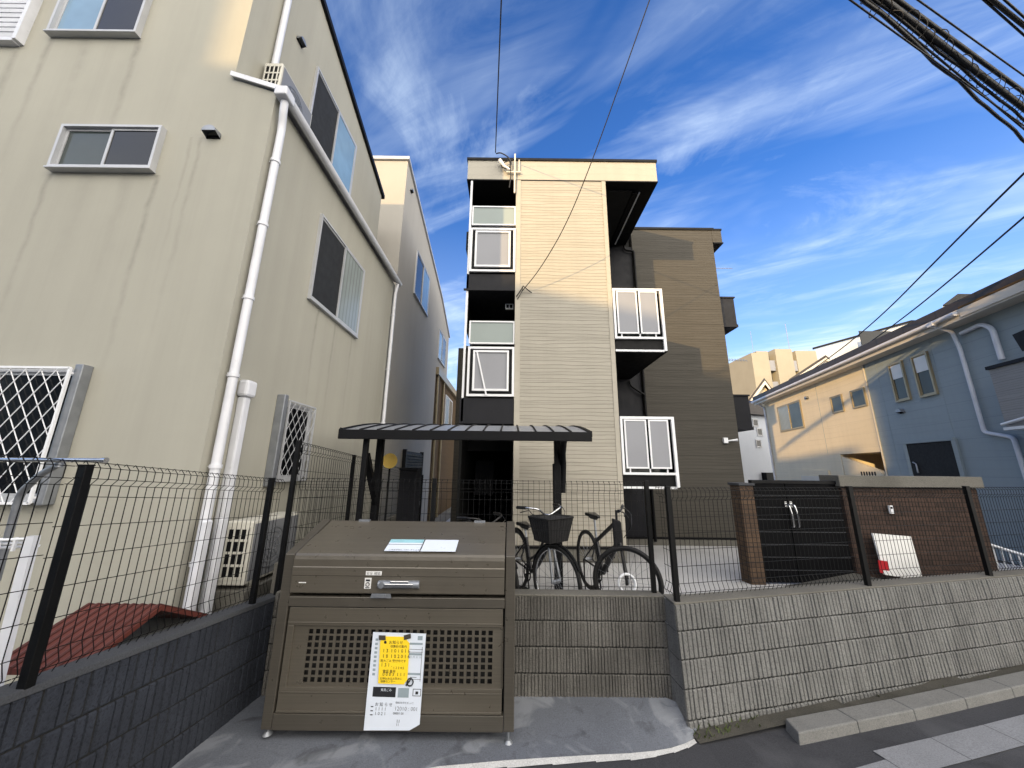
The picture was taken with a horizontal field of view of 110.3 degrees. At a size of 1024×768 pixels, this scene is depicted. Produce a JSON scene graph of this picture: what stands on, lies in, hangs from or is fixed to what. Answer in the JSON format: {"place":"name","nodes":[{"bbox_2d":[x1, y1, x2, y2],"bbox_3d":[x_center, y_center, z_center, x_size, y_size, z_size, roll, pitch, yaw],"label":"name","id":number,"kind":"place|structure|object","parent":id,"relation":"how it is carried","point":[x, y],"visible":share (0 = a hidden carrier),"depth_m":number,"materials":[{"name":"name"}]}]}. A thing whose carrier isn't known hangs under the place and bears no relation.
{"place":"outdoors","nodes":[
{"label":"outdoors","id":0,"kind":"place"},
{"bbox_2d":[0,535,40,685],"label":"drying rack","id":1,"kind":"object","parent":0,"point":[23,565],"visible":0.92,"depth_m":1.88,"materials":[{"name":"white plastic"}]},
{"bbox_2d":[0,457,108,580],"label":"laundry pole","id":2,"kind":"object","parent":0,"point":[16,503],"visible":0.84,"depth_m":2.25,"materials":[{"name":"metal"}]},
{"bbox_2d":[7,603,208,674],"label":"garden shed","id":3,"kind":"structure","parent":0,"point":[64,651],"depth_m":2.17,"materials":[{"name":"red"}]},
{"bbox_2d":[0,0,401,684],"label":"stucco building","id":4,"kind":"structure","parent":0,"point":[198,274],"depth_m":3.92,"materials":[{"name":"beige paint"}]},
{"bbox_2d":[0,0,42,46],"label":"louvre window","id":5,"kind":"structure","parent":4,"relation":"in","point":[17,17],"depth_m":4.35,"materials":[{"name":"white plastic"}]},
{"bbox_2d":[0,364,93,504],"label":"window","id":6,"kind":"structure","parent":4,"relation":"in","point":[41,406],"depth_m":3.24,"materials":[{"name":"silver metal"}]},
{"bbox_2d":[43,0,152,38],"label":"window","id":7,"kind":"structure","parent":4,"relation":"in","point":[121,19],"depth_m":4.40,"materials":[{"name":"blue glass"}]},
{"bbox_2d":[43,124,166,173],"bbox_3d":[-4.487,-2.616,3.948,1.144,0.592,0.078,1,-13,0],"label":"window","id":8,"kind":"structure","parent":4,"relation":"in","point":[77,148],"depth_m":3.96,"materials":[{"name":"grey glass"}]},
{"bbox_2d":[183,517,228,613],"bbox_3d":[-2.681,1.892,3.049,0.064,1.394,0.257,1,-13,0],"label":"duct cover","id":9,"kind":"object","parent":4,"relation":"attached to","point":[218,534],"visible":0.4,"depth_m":3.10,"materials":[{"name":"white plastic"}]},
{"bbox_2d":[211,573,272,613],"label":"plinth","id":10,"kind":"structure","parent":4,"relation":"attached to","point":[236,589],"depth_m":3.30,"materials":[{"name":"concrete"}]},
{"bbox_2d":[217,512,298,585],"bbox_3d":[-2.629,1.708,3.743,0.293,0.605,0.787,1,-13,0],"label":"air conditioner","id":11,"kind":"object","parent":10,"relation":"on","point":[276,540],"visible":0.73,"depth_m":3.42,"materials":[{"name":"metal"}]},
{"bbox_2d":[262,63,311,125],"bbox_3d":[-3.145,-3.850,4.971,0.275,0.642,0.732,1,-13,0],"label":"air conditioner","id":12,"kind":"object","parent":4,"relation":"on","point":[276,73],"visible":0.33,"depth_m":4.72,"materials":[{"name":"metal"}]},
{"bbox_2d":[263,394,316,486],"bbox_3d":[-2.761,0.723,4.493,0.101,1.064,0.737,1,-13,0],"label":"window","id":13,"kind":"structure","parent":4,"relation":"in","point":[291,422],"depth_m":4.38,"materials":[{"name":"silver metal"}]},
{"bbox_2d":[309,66,356,195],"bbox_3d":[-3.274,-4.529,6.580,0.041,1.287,1.544,1,-13,0],"label":"window","id":14,"kind":"structure","parent":4,"relation":"in","point":[328,125],"depth_m":6.47,"materials":[{"name":"glass"}]},
{"bbox_2d":[307,213,364,338],"bbox_3d":[-2.758,-1.636,5.752,0.055,1.344,1.566,1,-13,0],"label":"window","id":15,"kind":"structure","parent":4,"relation":"in","point":[336,284],"depth_m":5.60,"materials":[{"name":"black glass"}]},
{"bbox_2d":[435,507,450,521],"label":"neighbour ground","id":16,"kind":"structure","parent":0,"point":[446,514],"depth_m":15.05,"materials":[{"name":"concrete"}]},
{"bbox_2d":[270,505,419,592],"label":"wall","id":17,"kind":"structure","parent":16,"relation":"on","point":[392,517],"depth_m":3.42,"materials":[{"name":"concrete"}]},
{"bbox_2d":[373,156,449,520],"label":"stucco building","id":18,"kind":"structure","parent":16,"relation":"on","point":[420,342],"depth_m":10.71,"materials":[{"name":"grey paint"}]},
{"bbox_2d":[413,250,429,316],"bbox_3d":[-3.028,-3.339,12.072,0.060,1.506,1.808,1,-13,0],"label":"window","id":19,"kind":"structure","parent":18,"relation":"in","point":[421,289],"depth_m":11.96,"materials":[{"name":"blue glass"}]},
{"bbox_2d":[437,329,446,367],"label":"window","id":20,"kind":"structure","parent":18,"relation":"in","point":[441,354],"depth_m":15.49,"materials":[{"name":"blue glass"}]},
{"bbox_2d":[427,367,455,520],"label":"brown house","id":21,"kind":"structure","parent":16,"relation":"on","point":[441,462],"depth_m":15.97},
{"bbox_2d":[444,394,452,424],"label":"window","id":22,"kind":"structure","parent":21,"relation":"in","point":[448,402],"depth_m":17.39,"materials":[{"name":"grey glass"}]},
{"bbox_2d":[326,0,1023,389],"label":"sky","id":23,"kind":"structure","parent":0,"point":[834,163],"materials":[{"name":"blue"}]},
{"bbox_2d":[446,518,1023,623],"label":"yard","id":24,"kind":"structure","parent":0,"point":[660,552],"depth_m":5.73,"materials":[{"name":"concrete"}]},
{"bbox_2d":[273,440,423,594],"bbox_3d":[-2.182,2.091,6.002,0.044,1.868,5.384,1,-13,0],"label":"fence","id":25,"kind":"object","parent":24,"relation":"on","point":[286,527],"visible":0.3,"depth_m":3.81,"materials":[{"name":"black metal"}]},
{"bbox_2d":[383,453,396,520],"bbox_3d":[-1.783,1.869,5.012,0.215,1.756,0.039,1,-13,0],"label":"round sign","id":26,"kind":"object","parent":24,"relation":"on","point":[389,460],"visible":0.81,"depth_m":5.16,"materials":[{"name":"yellow metal"}]},
{"bbox_2d":[396,468,421,520],"bbox_3d":[-1.673,2.163,5.700,0.300,1.600,0.320,1,-13,0],"label":"utility cabinet","id":27,"kind":"object","parent":24,"relation":"on","point":[410,473],"visible":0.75,"depth_m":5.66,"materials":[{"name":"black metal"}]},
{"bbox_2d":[338,423,591,588],"bbox_3d":[-0.557,1.606,4.921,2.975,2.192,1.980,1,-13,0],"label":"cycle shelter","id":28,"kind":"object","parent":24,"relation":"on","point":[560,436],"visible":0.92,"depth_m":4.28,"materials":[{"name":"black metal"}]},
{"bbox_2d":[457,512,518,588],"bbox_3d":[-0.444,2.041,4.261,0.589,0.985,1.696,4,-14,-16],"label":"bicycle","id":29,"kind":"object","parent":24,"relation":"on","point":[516,566],"visible":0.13,"depth_m":3.87,"materials":[{"name":"metal"}]},
{"bbox_2d":[515,503,582,589],"bbox_3d":[0.274,1.993,4.263,0.596,1.095,1.688,3,-13,-10],"label":"bicycle","id":30,"kind":"object","parent":24,"relation":"on","point":[541,524],"visible":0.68,"depth_m":3.81,"materials":[{"name":"metal"}]},
{"bbox_2d":[450,157,753,562],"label":"apartment block","id":31,"kind":"structure","parent":24,"relation":"on","point":[613,328],"depth_m":8.03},
{"bbox_2d":[475,460,493,494],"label":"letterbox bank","id":32,"kind":"structure","parent":31,"relation":"attached to","point":[484,470],"depth_m":9.57,"materials":[{"name":"black metal"}]},
{"bbox_2d":[496,152,520,193],"bbox_3d":[-0.090,-4.904,8.271,0.594,1.070,0.094,3,-13,-8],"label":"service bracket","id":33,"kind":"object","parent":31,"relation":"attached to","point":[502,164],"visible":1,"depth_m":8.29,"materials":[{"name":"white metal"}]},
{"bbox_2d":[495,0,501,152],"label":"drop wire","id":34,"kind":"object","parent":33,"relation":"attached to","point":[498,69],"visible":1,"depth_m":6.16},
{"bbox_2d":[516,286,531,298],"bbox_3d":[0.255,-1.951,7.587,0.346,0.286,0.098,1,-13,0],"label":"wire hook","id":35,"kind":"object","parent":31,"relation":"attached to","point":[521,292],"visible":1,"depth_m":7.58,"materials":[{"name":"grey metal"}]},
{"bbox_2d":[521,0,649,291],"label":"drop wire","id":36,"kind":"object","parent":35,"relation":"attached to","point":[598,142],"visible":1,"depth_m":6.17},
{"bbox_2d":[722,438,737,442],"bbox_3d":[5.673,1.469,9.263,0.343,0.140,0.101,-3,-14,15],"label":"security camera","id":37,"kind":"object","parent":31,"relation":"attached to","point":[725,440],"visible":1,"depth_m":9.25,"materials":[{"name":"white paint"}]},
{"bbox_2d":[576,504,663,593],"bbox_3d":[1.046,2.013,4.297,0.575,1.094,1.580,5,-14,-16],"label":"bicycle","id":38,"kind":"object","parent":24,"relation":"on","point":[598,569],"visible":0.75,"depth_m":3.91,"materials":[{"name":"metal"}]},
{"bbox_2d":[727,482,765,584],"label":"brick pillar","id":39,"kind":"structure","parent":24,"relation":"on","point":[748,486],"depth_m":5.18,"materials":[{"name":"brown brick"}]},
{"bbox_2d":[662,573,879,609],"bbox_3d":[5.666,2.470,4.384,9.000,0.320,0.500,4,-14,-13],"label":"planting strip","id":40,"kind":"object","parent":24,"relation":"on","point":[843,577],"visible":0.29,"depth_m":4.05,"materials":[{"name":"soil"}]},
{"bbox_2d":[819,475,997,578],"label":"brick wall","id":41,"kind":"structure","parent":24,"relation":"on","point":[890,481],"depth_m":5.16,"materials":[{"name":"brick"}]},
{"bbox_2d":[748,480,853,582],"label":"gate","id":42,"kind":"structure","parent":41,"relation":"attached to","point":[760,484],"depth_m":5.18,"materials":[{"name":"metal"}]},
{"bbox_2d":[887,505,893,513],"bbox_3d":[5.494,1.819,5.160,0.060,0.110,0.024,1,-13,0],"label":"intercom","id":43,"kind":"object","parent":41,"relation":"attached to","point":[891,508],"visible":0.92,"depth_m":5.16,"materials":[{"name":"white paint"}]},
{"bbox_2d":[871,533,921,577],"bbox_3d":[5.328,2.392,4.945,0.591,0.585,0.080,1,-13,0],"label":"notice board","id":44,"kind":"object","parent":41,"relation":"attached to","point":[895,555],"visible":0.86,"depth_m":4.94,"materials":[{"name":"white plastic"}]},
{"bbox_2d":[991,544,1023,569],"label":"handrail","id":45,"kind":"object","parent":24,"relation":"on","point":[1004,549],"visible":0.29,"depth_m":5.05,"materials":[{"name":"silver metal"}]},
{"bbox_2d":[500,696,1023,767],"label":"road","id":46,"kind":"structure","parent":0,"point":[777,747],"depth_m":2.64,"materials":[{"name":"grey asphalt"}]},
{"bbox_2d":[0,593,274,767],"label":"block wall","id":47,"kind":"structure","parent":46,"relation":"on","point":[171,697],"depth_m":2.07,"materials":[{"name":"concrete"}]},
{"bbox_2d":[0,454,284,689],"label":"fence","id":48,"kind":"object","parent":47,"relation":"on","point":[47,607],"visible":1,"depth_m":1.78,"materials":[{"name":"black metal"}]},
{"bbox_2d":[172,695,696,767],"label":"pad","id":49,"kind":"object","parent":46,"relation":"on","point":[552,726],"visible":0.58,"depth_m":2.54,"materials":[{"name":"concrete"}]},
{"bbox_2d":[261,519,514,745],"bbox_3d":[-0.873,1.897,2.877,1.785,1.430,0.600,1,-13,0],"label":"trash storage bin","id":50,"kind":"object","parent":49,"relation":"on","point":[348,589],"visible":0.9,"depth_m":2.67,"materials":[{"name":"brown metal"}]},
{"bbox_2d":[275,606,502,714],"bbox_3d":[-0.872,2.019,2.618,1.610,0.668,0.033,1,-13,0],"label":"front door","id":51,"kind":"structure","parent":50,"relation":"in","point":[295,695],"depth_m":2.62,"materials":[{"name":"brown metal"}]},
{"bbox_2d":[364,632,425,729],"bbox_3d":[-0.837,2.131,2.559,0.398,0.607,0.013,1,-13,0],"label":"notice sheet","id":52,"kind":"object","parent":50,"relation":"attached to","point":[393,706],"visible":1,"depth_m":2.54,"materials":[{"name":"white paper"}]},
{"bbox_2d":[378,634,410,684],"bbox_3d":[-0.862,1.993,2.586,0.238,0.323,0.007,1,-13,0],"label":"yellow card","id":53,"kind":"object","parent":52,"relation":"attached to","point":[394,657],"visible":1,"depth_m":2.58,"materials":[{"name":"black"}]},
{"bbox_2d":[432,739,696,767],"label":"road marking","id":54,"kind":"object","parent":46,"relation":"on","point":[566,760],"visible":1,"depth_m":2.40,"materials":[{"name":"white paint"}]},
{"bbox_2d":[261,568,1023,749],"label":"block wall","id":55,"kind":"structure","parent":46,"relation":"on","point":[721,657],"depth_m":3.19,"materials":[{"name":"concrete"}]},
{"bbox_2d":[293,478,672,594],"bbox_3d":[-0.316,1.407,3.324,3.529,1.001,0.237,1,-13,0],"label":"fence","id":56,"kind":"object","parent":55,"relation":"on","point":[651,562],"visible":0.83,"depth_m":3.44,"materials":[{"name":"black metal"}]},
{"bbox_2d":[664,486,1023,601],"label":"fence","id":57,"kind":"object","parent":55,"relation":"on","point":[972,510],"visible":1,"depth_m":3.70,"materials":[{"name":"black metal"}]},
{"bbox_2d":[693,664,1023,743],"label":"verge","id":58,"kind":"structure","parent":46,"relation":"on","point":[766,720],"depth_m":3.04,"materials":[{"name":"grey concrete"}]},
{"bbox_2d":[693,676,988,737],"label":"weeds","id":59,"kind":"object","parent":58,"relation":"on","point":[727,729],"visible":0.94,"depth_m":2.81,"materials":[{"name":"green plant"}]},
{"bbox_2d":[786,671,1023,744],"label":"kerb","id":60,"kind":"structure","parent":46,"relation":"on","point":[823,726],"depth_m":3.00,"materials":[{"name":"concrete"}]},
{"bbox_2d":[857,714,1023,767],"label":"gutter","id":61,"kind":"object","parent":46,"relation":"on","point":[978,741],"visible":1,"depth_m":2.66,"materials":[{"name":"concrete"}]},
{"bbox_2d":[815,172,1023,367],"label":"street cable","id":62,"kind":"object","parent":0,"point":[977,219],"visible":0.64,"depth_m":7.43,"materials":[{"name":"black rubber"}]},
{"bbox_2d":[879,0,1023,112],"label":"street cable","id":63,"kind":"object","parent":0,"point":[938,42],"visible":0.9,"depth_m":3.96,"materials":[{"name":"black rubber"}]},
{"bbox_2d":[860,0,1023,128],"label":"spiral hanger","id":64,"kind":"object","parent":63,"relation":"attached to","point":[958,57],"visible":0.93,"depth_m":3.94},
{"bbox_2d":[848,0,1023,126],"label":"street cable","id":65,"kind":"object","parent":64,"relation":"hanging from","point":[924,53],"visible":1,"depth_m":3.87,"materials":[{"name":"black rubber"}]},
{"bbox_2d":[859,0,1023,143],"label":"street cable","id":66,"kind":"object","parent":64,"relation":"hanging from","point":[903,33],"visible":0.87,"depth_m":3.97,"materials":[{"name":"black rubber"}]},
{"bbox_2d":[868,0,1023,129],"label":"street cable","id":67,"kind":"object","parent":64,"relation":"hanging from","point":[944,63],"visible":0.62,"depth_m":3.99,"materials":[{"name":"black rubber"}]},
{"bbox_2d":[872,0,1023,121],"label":"street cable","id":68,"kind":"object","parent":64,"relation":"hanging from","point":[938,51],"visible":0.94,"depth_m":3.95,"materials":[{"name":"black rubber"}]},
{"bbox_2d":[893,0,1023,95],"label":"street cable","id":69,"kind":"object","parent":64,"relation":"hanging from","point":[944,34],"visible":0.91,"depth_m":3.91,"materials":[{"name":"black rubber"}]},
{"bbox_2d":[916,0,1023,76],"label":"street cable","id":70,"kind":"object","parent":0,"point":[967,35],"visible":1,"depth_m":3.92,"materials":[{"name":"black rubber"}]},
{"bbox_2d":[982,0,1023,36],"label":"street cable","id":71,"kind":"object","parent":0,"point":[1003,17],"visible":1,"depth_m":3.83,"materials":[{"name":"black rubber"}]},
{"bbox_2d":[987,0,1023,29],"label":"street cable","id":72,"kind":"object","parent":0,"point":[1007,12],"visible":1,"depth_m":3.79,"materials":[{"name":"black rubber"}]},
{"bbox_2d":[1003,0,1023,18],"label":"street cable","id":73,"kind":"object","parent":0,"point":[1014,8],"visible":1,"depth_m":3.76,"materials":[{"name":"black rubber"}]},
{"label":"lane","id":74,"kind":"structure","parent":0,"visible":0},
{"bbox_2d":[738,400,773,482],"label":"white house","id":75,"kind":"structure","parent":74,"relation":"on","point":[755,455],"depth_m":21.83,"materials":[{"name":"paint"}]},
{"bbox_2d":[752,419,758,426],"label":"window","id":76,"kind":"structure","parent":75,"relation":"in","point":[755,421],"depth_m":22.29,"materials":[{"name":"metal"}]},
{"bbox_2d":[755,439,761,447],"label":"window","id":77,"kind":"structure","parent":75,"relation":"in","point":[758,442],"depth_m":22.00,"materials":[{"name":"silver metal"}]},
{"bbox_2d":[756,428,762,435],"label":"window","id":78,"kind":"structure","parent":75,"relation":"in","point":[759,430],"depth_m":22.25,"materials":[{"name":"metal"}]},
{"bbox_2d":[749,378,770,405],"bbox_3d":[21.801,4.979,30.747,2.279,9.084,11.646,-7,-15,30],"label":"gabled house","id":79,"kind":"structure","parent":74,"relation":"on","point":[763,386],"depth_m":27.36,"materials":[{"name":"beige"}]},
{"bbox_2d":[729,324,816,398],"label":"apartment slab","id":80,"kind":"structure","parent":74,"relation":"on","point":[774,367],"depth_m":47.28,"materials":[{"name":"paint"}]},
{"bbox_2d":[789,355,829,379],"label":"gabled house","id":81,"kind":"structure","parent":74,"relation":"on","point":[817,363],"depth_m":30.87,"materials":[{"name":"beige"}]},
{"bbox_2d":[812,320,914,365],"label":"white building","id":82,"kind":"structure","parent":74,"relation":"on","point":[864,337],"depth_m":30.56,"materials":[{"name":"paint"}]},
{"bbox_2d":[858,331,890,344],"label":"window","id":83,"kind":"structure","parent":82,"relation":"in","point":[866,336],"depth_m":28.71,"materials":[{"name":"glass"}]},
{"bbox_2d":[751,269,1023,565],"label":"terraced house","id":84,"kind":"structure","parent":74,"relation":"on","point":[939,392],"depth_m":9.73,"materials":[{"name":"blue"}]},
{"bbox_2d":[776,400,804,431],"bbox_3d":[13.207,1.558,16.935,0.045,1.260,2.180,-3,-14,14],"label":"window","id":85,"kind":"structure","parent":84,"relation":"in","point":[790,415],"depth_m":16.83,"materials":[{"name":"glass"}]},
{"bbox_2d":[829,394,844,413],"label":"window","id":86,"kind":"structure","parent":84,"relation":"in","point":[837,405],"depth_m":13.52,"materials":[{"name":"blue glass"}]},
{"bbox_2d":[849,387,867,408],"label":"window","id":87,"kind":"structure","parent":84,"relation":"in","point":[858,397],"depth_m":12.40,"materials":[{"name":"blue glass"}]},
{"bbox_2d":[887,360,911,402],"bbox_3d":[11.619,-0.071,10.690,0.060,1.180,0.530,-3,-14,14],"label":"window","id":88,"kind":"structure","parent":84,"relation":"in","point":[896,370],"depth_m":10.68,"materials":[{"name":"glass"}]},
{"bbox_2d":[909,351,938,397],"bbox_3d":[11.413,-0.255,9.870,0.060,1.200,0.540,-3,-14,14],"label":"window","id":89,"kind":"structure","parent":84,"relation":"in","point":[923,372],"depth_m":9.86,"materials":[{"name":"grey glass"}]},
{"bbox_2d":[871,216,1023,340],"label":"street cable","id":90,"kind":"object","parent":84,"relation":"attached to","point":[996,240],"visible":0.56,"depth_m":7.74,"materials":[{"name":"black rubber"}]},
{"bbox_2d":[1012,330,1023,350],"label":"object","id":91,"kind":"object","parent":84,"relation":"hanging from","point":[1018,337],"visible":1,"depth_m":7.16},
{"bbox_2d":[942,294,969,306],"bbox_3d":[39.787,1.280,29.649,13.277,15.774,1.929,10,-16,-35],"label":"rooftop house","id":92,"kind":"structure","parent":74,"relation":"on","point":[955,298],"depth_m":28.24,"materials":[{"name":"white paint"}]}
]}

